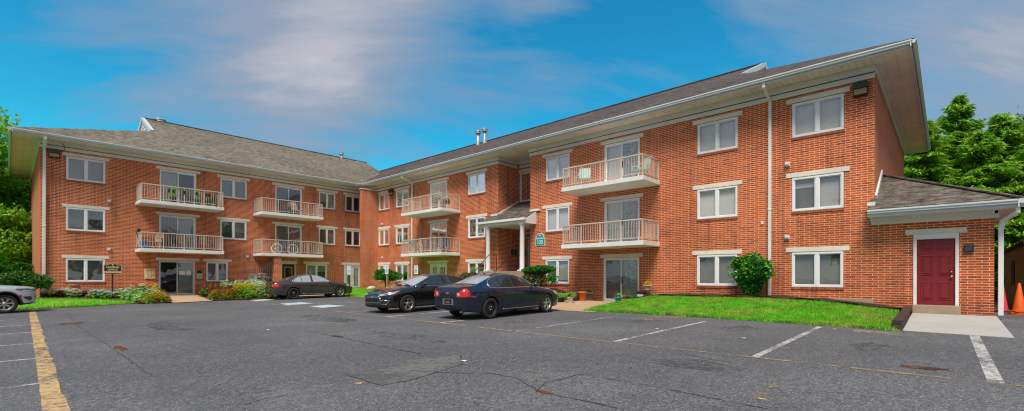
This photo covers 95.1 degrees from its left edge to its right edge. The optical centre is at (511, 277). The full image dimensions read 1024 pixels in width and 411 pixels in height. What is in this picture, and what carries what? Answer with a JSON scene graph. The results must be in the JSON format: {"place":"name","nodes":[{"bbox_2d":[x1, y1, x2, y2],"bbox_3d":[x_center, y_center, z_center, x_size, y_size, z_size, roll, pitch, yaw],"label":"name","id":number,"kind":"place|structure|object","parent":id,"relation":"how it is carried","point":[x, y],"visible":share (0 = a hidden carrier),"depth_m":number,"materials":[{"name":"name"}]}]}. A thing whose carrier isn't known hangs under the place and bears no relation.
{"place":"outdoors","nodes":[
{"label":"outdoors","id":0,"kind":"place"},
{"bbox_2d":[15,297,135,309],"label":"lawn","id":1,"kind":"structure","parent":0,"point":[56,300],"depth_m":22.85,"materials":[{"name":"green plant"}]},
{"bbox_2d":[0,196,31,267],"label":"leafy tree","id":2,"kind":"object","parent":1,"relation":"on","point":[15,247],"visible":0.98,"depth_m":31.10,"materials":[{"name":"green plant"}]},
{"bbox_2d":[0,262,33,273],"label":"hedge","id":3,"kind":"object","parent":1,"relation":"on","point":[16,266],"visible":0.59,"depth_m":28.41,"materials":[{"name":"green plant"}]},
{"bbox_2d":[0,270,54,288],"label":"shrub","id":4,"kind":"object","parent":1,"relation":"on","point":[28,278],"visible":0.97,"depth_m":22.66,"materials":[{"name":"green plant"}]},
{"bbox_2d":[41,293,170,302],"bbox_3d":[-21.061,1.048,24.416,4.090,0.536,4.880,0,0,43],"label":"mulch bed","id":5,"kind":"object","parent":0,"point":[44,295],"visible":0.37,"depth_m":24.23,"materials":[{"name":"brown soil"}]},
{"bbox_2d":[67,288,82,296],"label":"flowering plant","id":6,"kind":"object","parent":5,"relation":"on","point":[75,293],"visible":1,"depth_m":24.05,"materials":[{"name":"green plant"}]},
{"bbox_2d":[85,289,100,297],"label":"flowering plant","id":7,"kind":"object","parent":5,"relation":"on","point":[94,293],"visible":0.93,"depth_m":24.49,"materials":[{"name":"green plant"}]},
{"bbox_2d":[97,289,113,297],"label":"flowering plant","id":8,"kind":"object","parent":5,"relation":"on","point":[103,294],"visible":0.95,"depth_m":24.80,"materials":[{"name":"green plant"}]},
{"bbox_2d":[103,263,121,291],"bbox_3d":[-21.549,0.121,25.268,0.110,1.815,0.750,0,0,43],"label":"lawn sign","id":9,"kind":"object","parent":5,"relation":"on","point":[112,268],"visible":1,"depth_m":25.26,"materials":[{"name":"black wood"}]},
{"bbox_2d":[132,290,150,301],"bbox_3d":[-19.635,0.980,24.987,1.098,0.686,1.124,0,0,30],"label":"flowering plant","id":10,"kind":"object","parent":5,"relation":"on","point":[141,294],"visible":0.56,"depth_m":24.73,"materials":[{"name":"green plant"}]},
{"bbox_2d":[141,293,159,303],"bbox_3d":[-18.927,1.106,24.534,0.890,0.588,0.852,0,0,1],"label":"flowering plant","id":11,"kind":"object","parent":5,"relation":"on","point":[150,299],"visible":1,"depth_m":24.39,"materials":[{"name":"orange plant"}]},
{"bbox_2d":[155,292,171,301],"bbox_3d":[-18.665,1.052,25.031,0.877,0.556,0.858,0,0,45],"label":"flowering plant","id":12,"kind":"object","parent":5,"relation":"on","point":[164,298],"visible":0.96,"depth_m":24.93,"materials":[{"name":"green plant"}]},
{"bbox_2d":[166,295,211,302],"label":"concrete path","id":13,"kind":"structure","parent":0,"point":[185,298],"depth_m":26.45,"materials":[{"name":"beige concrete"}]},
{"bbox_2d":[196,294,276,299],"bbox_3d":[-16.819,1.059,28.652,4.540,0.409,3.700,0,0,43],"label":"mulch bed","id":14,"kind":"object","parent":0,"point":[237,298],"visible":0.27,"depth_m":27.26,"materials":[{"name":"brown soil"}]},
{"bbox_2d":[217,289,233,299],"bbox_3d":[-16.458,0.959,26.898,0.900,0.654,0.924,0,0,20],"label":"flowering plant","id":15,"kind":"object","parent":14,"relation":"on","point":[225,295],"visible":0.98,"depth_m":26.80,"materials":[{"name":"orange plant"}]},
{"bbox_2d":[232,284,245,297],"bbox_3d":[-16.123,0.771,27.627,1.008,0.960,1.038,0,0,-34],"label":"flowering plant","id":16,"kind":"object","parent":14,"relation":"on","point":[238,295],"visible":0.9,"depth_m":27.48,"materials":[{"name":"green plant"}]},
{"bbox_2d":[240,284,256,297],"bbox_3d":[-15.667,0.784,27.797,0.964,0.963,0.993,0,0,-42],"label":"flowering plant","id":17,"kind":"object","parent":14,"relation":"on","point":[247,293],"visible":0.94,"depth_m":27.68,"materials":[{"name":"green plant"}]},
{"bbox_2d":[344,287,382,296],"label":"lawn","id":18,"kind":"structure","parent":0,"point":[360,291],"depth_m":31.77,"materials":[{"name":"green plant"}]},
{"bbox_2d":[373,268,402,286],"bbox_3d":[-8.948,0.061,33.411,2.661,1.505,1.680,0,0,43],"label":"shrub","id":19,"kind":"object","parent":18,"relation":"on","point":[380,275],"visible":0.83,"depth_m":32.91,"materials":[{"name":"green plant"}]},
{"bbox_2d":[0,295,1023,410],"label":"parking lot","id":20,"kind":"structure","parent":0,"point":[227,355],"depth_m":7.80,"materials":[{"name":"grey asphalt"}]},
{"bbox_2d":[0,285,35,312],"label":"parked car","id":21,"kind":"object","parent":20,"relation":"on","point":[12,297],"visible":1,"depth_m":18.98,"materials":[{"name":"grey paint"}]},
{"bbox_2d":[29,310,70,410],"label":"yellow stripe","id":22,"kind":"object","parent":20,"relation":"on","point":[44,390],"visible":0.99,"depth_m":6.88,"materials":[{"name":"paint"}]},
{"bbox_2d":[265,274,351,298],"bbox_3d":[-12.354,0.486,28.814,2.032,1.486,4.921,0,1,43],"label":"parked car","id":23,"kind":"object","parent":20,"relation":"on","point":[293,287],"visible":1,"depth_m":27.81,"materials":[{"name":"grey paint"}]},
{"bbox_2d":[259,302,528,332],"bbox_3d":[-7.251,1.310,18.721,21.502,0.008,0.090,0,0,44],"label":"yellow line","id":24,"kind":"object","parent":20,"relation":"on","point":[417,320],"visible":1,"depth_m":14.38,"materials":[{"name":"paint"}]},
{"bbox_2d":[344,355,460,385],"bbox_3d":[-1.436,1.412,7.423,1.280,0.039,2.190,0,0,43],"label":"asphalt patch","id":25,"kind":"object","parent":20,"relation":"on","point":[422,366],"visible":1,"depth_m":7.30,"materials":[{"name":"grey asphalt"}]},
{"bbox_2d":[365,273,462,312],"bbox_3d":[-3.501,0.551,19.127,2.117,1.452,4.949,0,1,43],"label":"parked car","id":26,"kind":"object","parent":20,"relation":"on","point":[409,295],"visible":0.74,"depth_m":17.75,"materials":[{"name":"black paint"}]},
{"bbox_2d":[434,272,557,318],"bbox_3d":[-0.359,0.540,16.513,2.032,1.486,4.921,0,1,43],"label":"parked car","id":27,"kind":"object","parent":20,"relation":"on","point":[489,296],"visible":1,"depth_m":15.23,"materials":[{"name":"blue paint"}]},
{"bbox_2d":[410,370,616,407],"bbox_3d":[-0.034,1.413,6.347,3.401,0.013,0.580,0,0,37],"label":"asphalt crack","id":28,"kind":"object","parent":20,"relation":"on","point":[526,384],"visible":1,"depth_m":6.14,"materials":[{"name":"black asphalt"}]},
{"bbox_2d":[8,37,1023,315],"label":"apartment building","id":29,"kind":"structure","parent":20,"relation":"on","point":[794,171],"depth_m":22.57,"materials":[{"name":"red brick"}]},
{"bbox_2d":[62,255,108,283],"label":"window","id":30,"kind":"structure","parent":29,"relation":"in","point":[90,269],"depth_m":25.31,"materials":[{"name":"white plastic"}]},
{"bbox_2d":[62,152,109,185],"bbox_3d":[-23.040,-5.859,25.354,0.160,1.515,1.910,0,0,43],"label":"window","id":31,"kind":"structure","parent":29,"relation":"in","point":[80,170],"depth_m":25.30,"materials":[{"name":"white plastic"}]},
{"bbox_2d":[62,203,109,233],"bbox_3d":[-23.048,-3.169,25.354,0.160,1.495,1.910,0,0,43],"label":"window","id":32,"kind":"structure","parent":29,"relation":"in","point":[79,220],"depth_m":25.31,"materials":[{"name":"white plastic"}]},
{"bbox_2d":[145,269,154,278],"bbox_3d":[-21.117,-0.225,27.325,0.051,0.570,0.500,0,0,43],"label":"notice board","id":33,"kind":"object","parent":29,"relation":"attached to","point":[149,273],"visible":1,"depth_m":27.31,"materials":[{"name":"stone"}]},
{"bbox_2d":[147,232,164,248],"bbox_3d":[-20.472,-2.143,26.928,0.572,1.018,0.645,0,0,8],"label":"patio chair","id":34,"kind":"object","parent":29,"relation":"on","point":[159,237],"visible":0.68,"depth_m":27.11,"materials":[{"name":"beige fabric"}]},
{"bbox_2d":[156,257,198,294],"bbox_3d":[-20.243,-0.057,28.382,0.165,2.280,2.200,0,0,43],"label":"sliding door","id":35,"kind":"structure","parent":29,"relation":"in","point":[176,275],"depth_m":28.37,"materials":[{"name":"glass"}]},
{"bbox_2d":[156,165,199,203],"bbox_3d":[-20.218,-5.467,28.390,0.165,2.280,2.220,0,0,43],"label":"sliding door","id":36,"kind":"structure","parent":29,"relation":"in","point":[180,179],"depth_m":28.39,"materials":[{"name":"glass"}]},
{"bbox_2d":[156,211,199,249],"bbox_3d":[-20.234,-2.767,28.382,0.165,2.280,2.200,0,0,43],"label":"sliding door","id":37,"kind":"structure","parent":29,"relation":"in","point":[174,223],"depth_m":28.37,"materials":[{"name":"glass"}]},
{"bbox_2d":[175,233,188,249],"bbox_3d":[-19.670,-2.140,27.898,0.645,1.018,0.572,0,0,43],"label":"patio chair","id":38,"kind":"object","parent":29,"relation":"on","point":[179,239],"visible":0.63,"depth_m":27.96,"materials":[{"name":"brown metal"}]},
{"bbox_2d":[203,259,231,282],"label":"window","id":39,"kind":"structure","parent":29,"relation":"in","point":[216,269],"depth_m":29.87,"materials":[{"name":"white plastic"}]},
{"bbox_2d":[217,174,249,200],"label":"window","id":40,"kind":"structure","parent":29,"relation":"in","point":[232,189],"depth_m":30.57,"materials":[{"name":"white plastic"}]},
{"bbox_2d":[217,217,249,241],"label":"window","id":41,"kind":"structure","parent":29,"relation":"in","point":[235,229],"depth_m":30.54,"materials":[{"name":"white plastic"}]},
{"bbox_2d":[272,182,303,214],"bbox_3d":[-15.815,-5.452,33.130,0.165,2.280,2.200,0,0,43],"label":"sliding door","id":42,"kind":"structure","parent":29,"relation":"in","point":[285,193],"depth_m":33.11,"materials":[{"name":"glass"}]},
{"bbox_2d":[272,221,303,253],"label":"sliding door","id":43,"kind":"structure","parent":29,"relation":"in","point":[284,231],"depth_m":33.12,"materials":[{"name":"glass"}]},
{"bbox_2d":[281,261,296,278],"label":"basement door","id":44,"kind":"structure","parent":29,"relation":"in","point":[288,268],"depth_m":33.08,"materials":[{"name":"glass"}]},
{"bbox_2d":[304,261,328,278],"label":"window","id":45,"kind":"structure","parent":29,"relation":"in","point":[313,268],"depth_m":34.64,"materials":[{"name":"white plastic"}]},
{"bbox_2d":[317,189,337,210],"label":"window","id":46,"kind":"structure","parent":29,"relation":"in","point":[327,199],"depth_m":35.17,"materials":[{"name":"white plastic"}]},
{"bbox_2d":[317,225,337,245],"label":"window","id":47,"kind":"structure","parent":29,"relation":"in","point":[327,236],"depth_m":35.17,"materials":[{"name":"white plastic"}]},
{"bbox_2d":[342,263,359,287],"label":"french door","id":48,"kind":"structure","parent":29,"relation":"in","point":[354,267],"depth_m":36.74,"materials":[{"name":"white paint"}]},
{"bbox_2d":[343,192,359,213],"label":"window","id":49,"kind":"structure","parent":29,"relation":"in","point":[352,203],"depth_m":36.69,"materials":[{"name":"glass"}]},
{"bbox_2d":[343,227,359,247],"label":"window","id":50,"kind":"structure","parent":29,"relation":"in","point":[352,238],"depth_m":36.69,"materials":[{"name":"white plastic"}]},
{"bbox_2d":[378,190,388,211],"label":"window","id":51,"kind":"structure","parent":29,"relation":"in","point":[383,198],"depth_m":35.57,"materials":[{"name":"white plastic"}]},
{"bbox_2d":[378,226,389,246],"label":"window","id":52,"kind":"structure","parent":29,"relation":"in","point":[384,233],"depth_m":35.55,"materials":[{"name":"glass"}]},
{"bbox_2d":[394,223,409,244],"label":"window","id":53,"kind":"structure","parent":29,"relation":"in","point":[401,232],"depth_m":34.03,"materials":[{"name":"white plastic"}]},
{"bbox_2d":[394,262,409,282],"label":"window","id":54,"kind":"structure","parent":29,"relation":"in","point":[402,267],"depth_m":33.87,"materials":[{"name":"white plastic"}]},
{"bbox_2d":[395,185,409,208],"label":"window","id":55,"kind":"structure","parent":29,"relation":"in","point":[401,194],"depth_m":34.06,"materials":[{"name":"glass"}]},
{"bbox_2d":[427,260,448,273],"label":"french door","id":56,"kind":"structure","parent":29,"relation":"in","point":[441,268],"depth_m":30.99,"materials":[{"name":"white paint"}]},
{"bbox_2d":[428,177,448,208],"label":"sliding door","id":57,"kind":"structure","parent":29,"relation":"in","point":[441,186],"depth_m":31.09,"materials":[{"name":"white plastic"}]},
{"bbox_2d":[428,218,448,251],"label":"sliding door","id":58,"kind":"structure","parent":29,"relation":"in","point":[439,229],"depth_m":31.19,"materials":[{"name":"glass"}]},
{"bbox_2d":[466,259,485,273],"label":"window","id":59,"kind":"structure","parent":29,"relation":"in","point":[473,264],"depth_m":28.56,"materials":[{"name":"white plastic"}]},
{"bbox_2d":[466,168,486,196],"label":"window","id":60,"kind":"structure","parent":29,"relation":"in","point":[476,182],"depth_m":28.53,"materials":[{"name":"glass"}]},
{"bbox_2d":[466,213,486,239],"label":"window","id":61,"kind":"structure","parent":29,"relation":"in","point":[474,232],"depth_m":28.63,"materials":[{"name":"white plastic"}]},
{"bbox_2d":[518,168,529,201],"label":"landing window","id":62,"kind":"structure","parent":29,"relation":"in","point":[524,177],"depth_m":28.19,"materials":[{"name":"clear glass"}]},
{"bbox_2d":[519,232,529,268],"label":"entrance door","id":63,"kind":"structure","parent":29,"relation":"in","point":[526,235],"depth_m":28.12,"materials":[{"name":"metal"}]},
{"bbox_2d":[535,233,544,245],"bbox_3d":[1.500,-2.055,25.088,0.680,0.680,0.043,0,0,43],"label":"building sign","id":64,"kind":"object","parent":29,"relation":"attached to","point":[540,239],"visible":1,"depth_m":25.06,"materials":[{"name":"teal metal"}]},
{"bbox_2d":[542,149,571,182],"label":"window","id":65,"kind":"structure","parent":29,"relation":"in","point":[555,165],"depth_m":24.40,"materials":[{"name":"grey glass"}]},
{"bbox_2d":[542,202,571,233],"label":"window","id":66,"kind":"structure","parent":29,"relation":"in","point":[556,218],"depth_m":24.39,"materials":[{"name":"white plastic"}]},
{"bbox_2d":[542,256,571,285],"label":"window","id":67,"kind":"structure","parent":29,"relation":"in","point":[562,266],"depth_m":24.29,"materials":[{"name":"white plastic"}]},
{"bbox_2d":[578,168,590,184],"bbox_3d":[3.454,-4.764,22.255,0.572,1.018,0.645,0,0,13],"label":"patio chair","id":68,"kind":"object","parent":29,"relation":"on","point":[585,175],"visible":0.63,"depth_m":22.45,"materials":[{"name":"white plastic"}]},
{"bbox_2d":[600,193,642,241],"bbox_3d":[5.109,-2.683,21.846,2.220,2.280,0.165,0,0,43],"label":"sliding door","id":69,"kind":"structure","parent":29,"relation":"in","point":[625,209],"depth_m":21.83,"materials":[{"name":"grey glass"}]},
{"bbox_2d":[600,253,642,300],"bbox_3d":[5.100,0.017,21.846,2.220,2.260,0.165,0,0,43],"label":"sliding door","id":70,"kind":"structure","parent":29,"relation":"in","point":[621,275],"depth_m":21.90,"materials":[{"name":"clear glass"}]},
{"bbox_2d":[601,133,642,180],"bbox_3d":[5.118,-5.383,21.846,2.220,2.280,0.165,0,0,43],"label":"sliding door","id":71,"kind":"structure","parent":29,"relation":"in","point":[630,147],"depth_m":21.84,"materials":[{"name":"glass"}]},
{"bbox_2d":[632,156,651,176],"bbox_3d":[5.649,-4.756,20.353,0.645,1.018,0.572,0,0,-17],"label":"patio chair","id":72,"kind":"object","parent":29,"relation":"on","point":[647,163],"visible":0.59,"depth_m":20.39,"materials":[{"name":"white plastic"}]},
{"bbox_2d":[692,249,741,287],"bbox_3d":[8.265,-0.345,18.911,1.930,1.515,0.160,0,0,43],"label":"window","id":73,"kind":"structure","parent":29,"relation":"in","point":[712,272],"depth_m":18.91,"materials":[{"name":"white plastic"}]},
{"bbox_2d":[693,110,741,156],"bbox_3d":[8.283,-5.755,18.911,1.930,1.515,0.160,0,0,43],"label":"window","id":74,"kind":"structure","parent":29,"relation":"in","point":[721,136],"depth_m":18.86,"materials":[{"name":"white plastic"}]},
{"bbox_2d":[693,180,741,221],"bbox_3d":[8.274,-3.065,18.911,1.930,1.495,0.160,0,0,43],"label":"window","id":75,"kind":"structure","parent":29,"relation":"in","point":[720,203],"depth_m":18.87,"materials":[{"name":"white plastic"}]},
{"bbox_2d":[786,246,848,289],"bbox_3d":[10.782,-0.337,16.573,1.900,1.515,0.160,0,0,43],"label":"window","id":76,"kind":"structure","parent":29,"relation":"in","point":[811,270],"depth_m":16.53,"materials":[{"name":"white plastic"}]},
{"bbox_2d":[786,86,849,140],"bbox_3d":[10.799,-5.747,16.573,1.900,1.515,0.160,0,0,43],"label":"window","id":77,"kind":"structure","parent":29,"relation":"in","point":[822,116],"depth_m":16.53,"materials":[{"name":"white plastic"}]},
{"bbox_2d":[786,166,849,213],"bbox_3d":[10.791,-3.057,16.573,1.900,1.495,0.160,0,0,43],"label":"window","id":78,"kind":"structure","parent":29,"relation":"in","point":[817,193],"depth_m":16.53,"materials":[{"name":"white plastic"}]},
{"bbox_2d":[906,227,966,305],"bbox_3d":[13.040,-0.337,14.435,1.400,2.360,0.139,0,0,43],"label":"maroon door","id":79,"kind":"structure","parent":29,"relation":"in","point":[936,250],"depth_m":14.42,"materials":[{"name":"red paint"}]},
{"bbox_2d":[521,265,558,286],"bbox_3d":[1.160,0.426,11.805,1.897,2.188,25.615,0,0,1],"label":"shrub","id":80,"kind":"object","parent":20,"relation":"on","point":[537,273],"visible":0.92,"depth_m":23.28,"materials":[{"name":"green plant"}]},
{"bbox_2d":[655,359,738,371],"bbox_3d":[2.820,1.373,7.546,0.903,0.017,1.993,0,0,-34],"label":"oil stain","id":81,"kind":"object","parent":20,"relation":"on","point":[706,368],"visible":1,"depth_m":7.40,"materials":[{"name":"black asphalt"}]},
{"bbox_2d":[534,333,1020,385],"bbox_3d":[3.641,1.349,8.406,8.500,0.002,0.090,0,0,43],"label":"yellow line","id":82,"kind":"object","parent":20,"relation":"on","point":[766,358],"visible":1,"depth_m":7.79,"materials":[{"name":"paint"}]},
{"bbox_2d":[753,327,820,356],"bbox_3d":[6.063,1.309,10.074,0.115,0.100,5.580,0,0,43],"label":"parking line","id":83,"kind":"object","parent":20,"relation":"on","point":[783,343],"visible":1,"depth_m":9.43,"materials":[{"name":"white paint"}]},
{"bbox_2d":[849,329,943,336],"bbox_3d":[8.728,1.275,10.724,1.800,0.018,1.000,0,0,43],"label":"sand drift","id":84,"kind":"object","parent":20,"relation":"on","point":[869,331],"visible":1,"depth_m":10.89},
{"bbox_2d":[891,317,907,329],"bbox_3d":[10.202,1.179,12.303,0.190,0.308,2.680,0,0,43],"label":"timber edging","id":85,"kind":"object","parent":20,"relation":"on","point":[900,327],"visible":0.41,"depth_m":11.37,"materials":[{"name":"brown wood"}]},
{"bbox_2d":[892,306,911,324],"bbox_3d":[10.903,1.030,13.058,0.190,0.267,4.420,0,0,43],"label":"timber edging","id":86,"kind":"object","parent":85,"relation":"on","point":[901,316],"visible":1,"depth_m":12.34,"materials":[{"name":"brown wood"}]},
{"bbox_2d":[903,365,948,369],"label":"puddle","id":87,"kind":"object","parent":20,"relation":"on","point":[922,367],"visible":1,"depth_m":7.02,"materials":[{"name":"brown liquid"}]},
{"bbox_2d":[903,313,1013,337],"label":"concrete slab","id":88,"kind":"structure","parent":20,"relation":"on","point":[992,326],"depth_m":11.88,"materials":[{"name":"grey concrete"}]},
{"bbox_2d":[969,335,1003,383],"bbox_3d":[8.206,1.315,8.171,0.160,0.104,5.750,0,0,43],"label":"parking line","id":89,"kind":"object","parent":20,"relation":"on","point":[989,374],"visible":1,"depth_m":7.36,"materials":[{"name":"white paint"}]},
{"bbox_2d":[996,240,1023,303],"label":"storage shed","id":90,"kind":"structure","parent":20,"relation":"on","point":[1014,265],"depth_m":19.01,"materials":[{"name":"brown wood"}]},
{"bbox_2d":[1011,260,1014,284],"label":"window","id":91,"kind":"structure","parent":90,"relation":"in","point":[1012,262],"depth_m":19.02,"materials":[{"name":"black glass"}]},
{"bbox_2d":[0,0,1023,170],"label":"sky","id":92,"kind":"structure","parent":0,"point":[383,84],"materials":[{"name":"blue"}]},
{"bbox_2d":[532,300,611,311],"bbox_3d":[2.768,1.149,19.809,4.300,0.176,4.200,0,0,43],"label":"concrete pad","id":93,"kind":"object","parent":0,"point":[578,305],"visible":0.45,"depth_m":19.59,"materials":[{"name":"beige concrete"}]},
{"bbox_2d":[594,294,898,329],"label":"lawn","id":94,"kind":"structure","parent":0,"point":[754,308],"depth_m":15.33,"materials":[{"name":"green plant"}]},
{"bbox_2d":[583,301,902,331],"bbox_3d":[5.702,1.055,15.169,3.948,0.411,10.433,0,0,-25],"label":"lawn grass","id":95,"kind":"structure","parent":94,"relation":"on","point":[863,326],"depth_m":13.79,"materials":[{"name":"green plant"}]},
{"bbox_2d":[633,293,901,307],"bbox_3d":[8.835,0.797,17.634,9.150,0.314,0.970,0,0,43],"label":"mulch bed","id":96,"kind":"object","parent":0,"point":[835,300],"visible":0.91,"depth_m":16.51,"materials":[{"name":"brown plant"}]},
{"bbox_2d":[726,252,777,297],"bbox_3d":[8.910,-0.085,17.443,1.818,1.788,1.151,0,0,43],"label":"shrub","id":97,"kind":"object","parent":96,"relation":"on","point":[752,275],"visible":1,"depth_m":17.23,"materials":[{"name":"green plant"}]},
{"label":"woodland floor","id":98,"kind":"structure","parent":0,"visible":0},
{"bbox_2d":[937,105,1023,161],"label":"leafy tree","id":99,"kind":"object","parent":98,"relation":"on","point":[1017,118],"depth_m":36.10,"materials":[{"name":"green plant"}]},
{"bbox_2d":[994,171,1023,297],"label":"cedar tree","id":100,"kind":"object","parent":98,"relation":"on","point":[1010,238],"visible":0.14,"depth_m":24.23,"materials":[{"name":"green plant"}]},
{"bbox_2d":[994,124,1023,276],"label":"tree","id":101,"kind":"object","parent":98,"relation":"on","point":[1019,155],"visible":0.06,"depth_m":24.63,"materials":[{"name":"green plant"}]},
{"label":"woodland floor","id":102,"kind":"structure","parent":0,"visible":0},
{"bbox_2d":[904,119,961,184],"bbox_3d":[25.742,-3.795,28.927,10.190,11.967,10.814,0,0,43],"label":"leafy tree","id":103,"kind":"object","parent":102,"relation":"on","point":[926,166],"visible":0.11,"depth_m":28.47,"materials":[{"name":"green plant"}]},
{"bbox_2d":[935,93,994,181],"bbox_3d":[29.032,-5.157,29.650,8.759,13.111,10.337,0,0,43],"label":"leafy tree","id":104,"kind":"object","parent":102,"relation":"on","point":[959,108],"visible":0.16,"depth_m":29.64,"materials":[{"name":"green plant"}]},
{"bbox_2d":[940,130,1023,296],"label":"cedar tree","id":105,"kind":"object","parent":102,"relation":"on","point":[980,148],"visible":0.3,"depth_m":25.18,"materials":[{"name":"green plant"}]},
{"bbox_2d":[986,113,1023,181],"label":"leafy tree","id":106,"kind":"object","parent":102,"relation":"on","point":[1006,128],"visible":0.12,"depth_m":27.51,"materials":[{"name":"green plant"}]},
{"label":"woodland floor","id":107,"kind":"structure","parent":0,"visible":0},
{"bbox_2d":[0,160,30,213],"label":"leafy tree","id":108,"kind":"object","parent":107,"relation":"on","point":[20,189],"visible":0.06,"depth_m":35.45,"materials":[{"name":"green plant"}]},
{"bbox_2d":[0,106,34,213],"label":"leafy tree","id":109,"kind":"object","parent":107,"relation":"on","point":[4,156],"visible":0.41,"depth_m":33.06,"materials":[{"name":"green plant"}]},
{"bbox_2d":[4,207,31,263],"bbox_3d":[-35.647,-1.933,33.670,5.860,6.762,6.538,0,0,-14],"label":"leafy tree","id":110,"kind":"object","parent":107,"relation":"on","point":[29,224],"visible":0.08,"depth_m":32.75,"materials":[{"name":"green plant"}]},
{"bbox_3d":[15.912,1.095,14.697,0.420,0.047,0.420,0,0,37],"label":"traffic cone","id":111,"kind":"object","parent":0,"visible":0},
{"bbox_2d":[1007,283,1023,311],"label":"traffic cone","id":112,"kind":"object","parent":111,"relation":"on","point":[1018,305],"visible":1,"depth_m":14.64,"materials":[{"name":"orange plastic"}]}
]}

